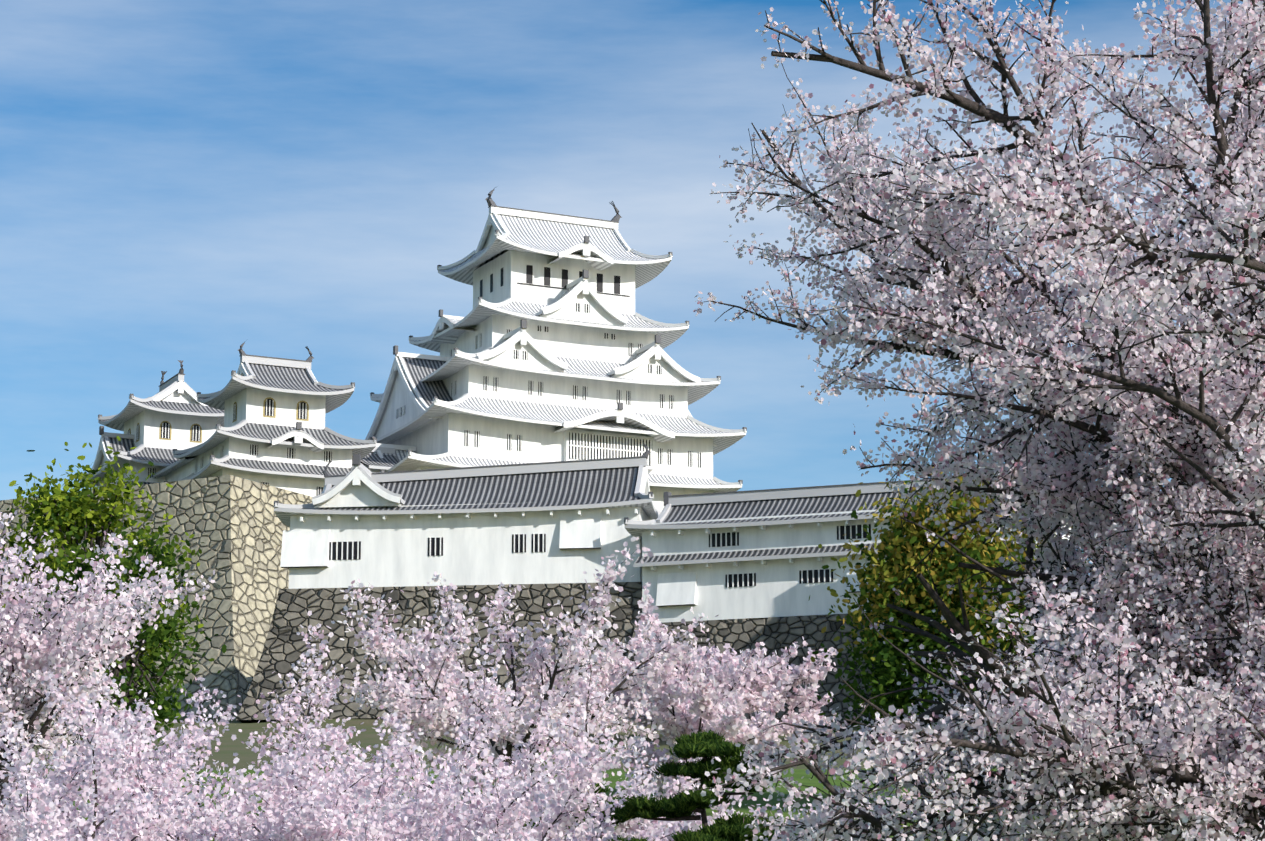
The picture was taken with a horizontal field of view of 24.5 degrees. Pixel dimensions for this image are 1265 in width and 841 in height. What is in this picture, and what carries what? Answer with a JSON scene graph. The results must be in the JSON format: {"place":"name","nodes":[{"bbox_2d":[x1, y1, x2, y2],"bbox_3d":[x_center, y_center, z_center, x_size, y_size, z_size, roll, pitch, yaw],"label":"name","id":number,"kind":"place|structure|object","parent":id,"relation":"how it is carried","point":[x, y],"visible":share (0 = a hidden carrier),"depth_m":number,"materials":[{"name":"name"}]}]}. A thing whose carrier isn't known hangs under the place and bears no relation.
{"place":"outdoors","nodes":[
{"label":"outdoors","id":0,"kind":"place"},
{"bbox_2d":[0,760,32,840],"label":"cherry tree","id":1,"kind":"object","parent":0,"point":[8,835],"depth_m":43.77,"materials":[{"name":"pink plant"}]},
{"bbox_2d":[17,713,1033,840],"bbox_3d":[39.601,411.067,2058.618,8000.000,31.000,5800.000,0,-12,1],"label":"terrain","id":2,"kind":"structure","parent":0,"point":[228,747],"depth_m":152.00,"materials":[{"name":"green plant"}]},
{"bbox_2d":[2,480,153,780],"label":"tree leaves","id":3,"kind":"object","parent":2,"relation":"on","point":[100,542],"visible":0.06,"depth_m":130.96,"materials":[{"name":"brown plant"}]},
{"bbox_2d":[0,527,187,816],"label":"cherry tree","id":4,"kind":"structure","parent":2,"relation":"on","point":[73,653],"depth_m":95.08,"materials":[{"name":"pink plant"}]},
{"bbox_2d":[0,436,204,673],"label":"yellow-green tree leaves","id":5,"kind":"object","parent":2,"relation":"on","point":[60,494],"visible":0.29,"depth_m":130.49,"materials":[{"name":"green plant"}]},
{"bbox_2d":[0,511,214,767],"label":"cherry tree","id":6,"kind":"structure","parent":2,"relation":"on","point":[26,640],"depth_m":96.45,"materials":[{"name":"pink plant"}]},
{"bbox_2d":[56,555,176,786],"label":"tree","id":7,"kind":"object","parent":2,"relation":"on","point":[127,658],"visible":0.23,"depth_m":121.98,"materials":[{"name":"green plant"}]},
{"bbox_2d":[34,524,197,708],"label":"green tree leaves","id":8,"kind":"object","parent":7,"relation":"attached to","point":[135,567],"visible":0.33,"depth_m":122.28,"materials":[{"name":"green plant"}]},
{"bbox_2d":[23,569,217,742],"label":"yellow-green tree leaves","id":9,"kind":"object","parent":2,"relation":"on","point":[176,624],"visible":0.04,"depth_m":130.17,"materials":[{"name":"green plant"}]},
{"bbox_2d":[23,787,223,840],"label":"cherry tree","id":10,"kind":"object","parent":2,"relation":"on","point":[151,829],"depth_m":55.98,"materials":[{"name":"pink plant"}]},
{"bbox_2d":[38,599,226,769],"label":"green tree leaves","id":11,"kind":"object","parent":2,"relation":"on","point":[169,704],"visible":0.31,"depth_m":122.21,"materials":[{"name":"green plant"}]},
{"bbox_2d":[0,656,280,840],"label":"cherry tree","id":12,"kind":"object","parent":2,"relation":"on","point":[104,777],"depth_m":62.00,"materials":[{"name":"pink plant"}]},
{"bbox_2d":[0,475,311,714],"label":"stone wall","id":13,"kind":"structure","parent":2,"relation":"on","point":[236,525],"depth_m":230.91,"materials":[{"name":"beige stone"}]},
{"bbox_2d":[78,360,223,488],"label":"castle turret","id":14,"kind":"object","parent":13,"relation":"on","point":[165,420],"visible":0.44,"depth_m":263.83,"materials":[{"name":"paint"}]},
{"bbox_2d":[163,340,384,496],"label":"keep","id":15,"kind":"structure","parent":13,"relation":"on","point":[274,431],"depth_m":248.36,"materials":[{"name":"paint"}]},
{"bbox_2d":[153,447,399,481],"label":"keep corridors","id":16,"kind":"object","parent":13,"relation":"on","point":[180,469],"visible":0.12,"depth_m":254.28,"materials":[{"name":"paint"}]},
{"bbox_2d":[0,694,390,840],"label":"cherry tree","id":17,"kind":"object","parent":2,"relation":"on","point":[69,770],"depth_m":71.92,"materials":[{"name":"pink plant"}]},
{"bbox_2d":[0,672,500,840],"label":"cherry tree","id":18,"kind":"object","parent":2,"relation":"on","point":[385,790],"depth_m":67.65,"materials":[{"name":"pink plant"}]},
{"bbox_2d":[72,718,431,820],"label":"cherry tree","id":19,"kind":"object","parent":2,"relation":"on","point":[364,756],"depth_m":86.57,"materials":[{"name":"pink plant"}]},
{"bbox_2d":[138,611,575,840],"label":"cherry tree","id":20,"kind":"object","parent":2,"relation":"on","point":[333,685],"depth_m":75.42,"materials":[{"name":"pink plant"}]},
{"bbox_2d":[6,713,263,836],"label":"cherry tree","id":21,"kind":"object","parent":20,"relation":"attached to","point":[65,753],"depth_m":84.74,"materials":[{"name":"pink plant"}]},
{"bbox_2d":[339,750,795,840],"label":"cherry tree row","id":22,"kind":"object","parent":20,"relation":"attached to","point":[656,788],"depth_m":82.21,"materials":[{"name":"pink plant"}]},
{"bbox_2d":[515,758,905,840],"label":"cherry tree","id":23,"kind":"object","parent":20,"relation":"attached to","point":[685,784],"depth_m":83.11,"materials":[{"name":"pink plant"}]},
{"bbox_2d":[82,649,655,840],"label":"cherry tree","id":24,"kind":"object","parent":2,"relation":"on","point":[447,830],"depth_m":59.09,"materials":[{"name":"pink plant"}]},
{"bbox_2d":[337,703,889,840],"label":"cherry tree","id":25,"kind":"object","parent":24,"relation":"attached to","point":[419,786],"depth_m":62.83,"materials":[{"name":"pink plant"}]},
{"bbox_2d":[213,729,645,840],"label":"cherry tree","id":26,"kind":"object","parent":2,"relation":"on","point":[324,828],"depth_m":55.64,"materials":[{"name":"pink plant"}]},
{"bbox_2d":[236,582,641,721],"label":"stone wall","id":27,"kind":"structure","parent":2,"relation":"on","point":[285,647],"depth_m":204.20,"materials":[{"name":"grey stone"}]},
{"bbox_2d":[274,442,660,588],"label":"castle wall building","id":28,"kind":"structure","parent":27,"relation":"on","point":[546,522],"depth_m":206.78,"materials":[{"name":"paint"}]},
{"bbox_2d":[303,626,701,840],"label":"cherry tree","id":29,"kind":"object","parent":2,"relation":"on","point":[571,744],"depth_m":75.32,"materials":[{"name":"pink plant"}]},
{"bbox_2d":[337,536,718,808],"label":"cherry tree","id":30,"kind":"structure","parent":2,"relation":"on","point":[452,680],"depth_m":99.67,"materials":[{"name":"pink plant"}]},
{"bbox_2d":[511,783,654,840],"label":"pine","id":31,"kind":"object","parent":2,"relation":"on","point":[602,790],"depth_m":64.87,"materials":[{"name":"green plant"}]},
{"bbox_2d":[591,615,737,734],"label":"cherry tree","id":32,"kind":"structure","parent":2,"relation":"on","point":[639,639],"depth_m":175.23,"materials":[{"name":"pink plant"}]},
{"bbox_2d":[609,729,804,840],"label":"pine","id":33,"kind":"object","parent":2,"relation":"on","point":[708,745],"depth_m":58.53,"materials":[{"name":"green plant"}]},
{"bbox_2d":[617,582,807,740],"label":"cherry tree","id":34,"kind":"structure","parent":2,"relation":"on","point":[728,675],"depth_m":167.52,"materials":[{"name":"pink plant"}]},
{"bbox_2d":[617,620,812,797],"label":"cherry tree","id":35,"kind":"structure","parent":2,"relation":"on","point":[737,730],"depth_m":105.61,"materials":[{"name":"pink plant"}]},
{"bbox_2d":[699,638,845,738],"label":"cherry tree","id":36,"kind":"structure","parent":2,"relation":"on","point":[821,671],"depth_m":170.92,"materials":[{"name":"pink plant"}]},
{"bbox_2d":[618,614,930,724],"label":"stone wall","id":37,"kind":"structure","parent":2,"relation":"on","point":[777,634],"depth_m":197.50,"materials":[{"name":"grey stone"}]},
{"bbox_2d":[624,479,950,623],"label":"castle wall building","id":38,"kind":"structure","parent":37,"relation":"on","point":[743,554],"depth_m":200.55,"materials":[{"name":"paint"}]},
{"bbox_2d":[817,534,1097,798],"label":"camphor tree leaves","id":39,"kind":"object","parent":2,"relation":"on","point":[893,665],"visible":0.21,"depth_m":107.51,"materials":[{"name":"green plant"}]},
{"bbox_2d":[809,446,1092,679],"bbox_3d":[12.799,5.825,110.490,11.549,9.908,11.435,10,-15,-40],"label":"camphor tree leaves","id":40,"kind":"object","parent":39,"relation":"on","point":[974,544],"visible":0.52,"depth_m":108.40,"materials":[{"name":"green plant"}]},
{"bbox_2d":[884,526,1056,804],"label":"tree leaves","id":41,"kind":"object","parent":2,"relation":"on","point":[981,625],"depth_m":108.97,"materials":[{"name":"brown plant"}]},
{"bbox_2d":[684,0,1264,840],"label":"cherry tree","id":42,"kind":"object","parent":2,"relation":"on","point":[1150,576],"depth_m":28.28,"materials":[{"name":"pink plant"}]},
{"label":"stone base of the keep","id":43,"kind":"object","parent":2,"relation":"on","visible":0},
{"bbox_2d":[365,186,746,511],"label":"keep","id":44,"kind":"structure","parent":43,"relation":"on","point":[551,346],"depth_m":260.07,"materials":[{"name":"paint"}]},
{"bbox_2d":[0,0,1264,574],"label":"sky","id":45,"kind":"structure","parent":0,"point":[190,182],"materials":[{"name":"blue"}]},
{"bbox_2d":[976,462,1070,548],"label":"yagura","id":46,"kind":"structure","parent":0,"point":[1027,504],"depth_m":188.78,"materials":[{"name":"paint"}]},
{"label":"shrub leaves","id":47,"kind":"object","parent":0,"visible":0},
{"bbox_2d":[901,781,1076,840],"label":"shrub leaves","id":48,"kind":"object","parent":47,"relation":"attached to","point":[977,829],"depth_m":50.85,"materials":[{"name":"green plant"}]}
]}

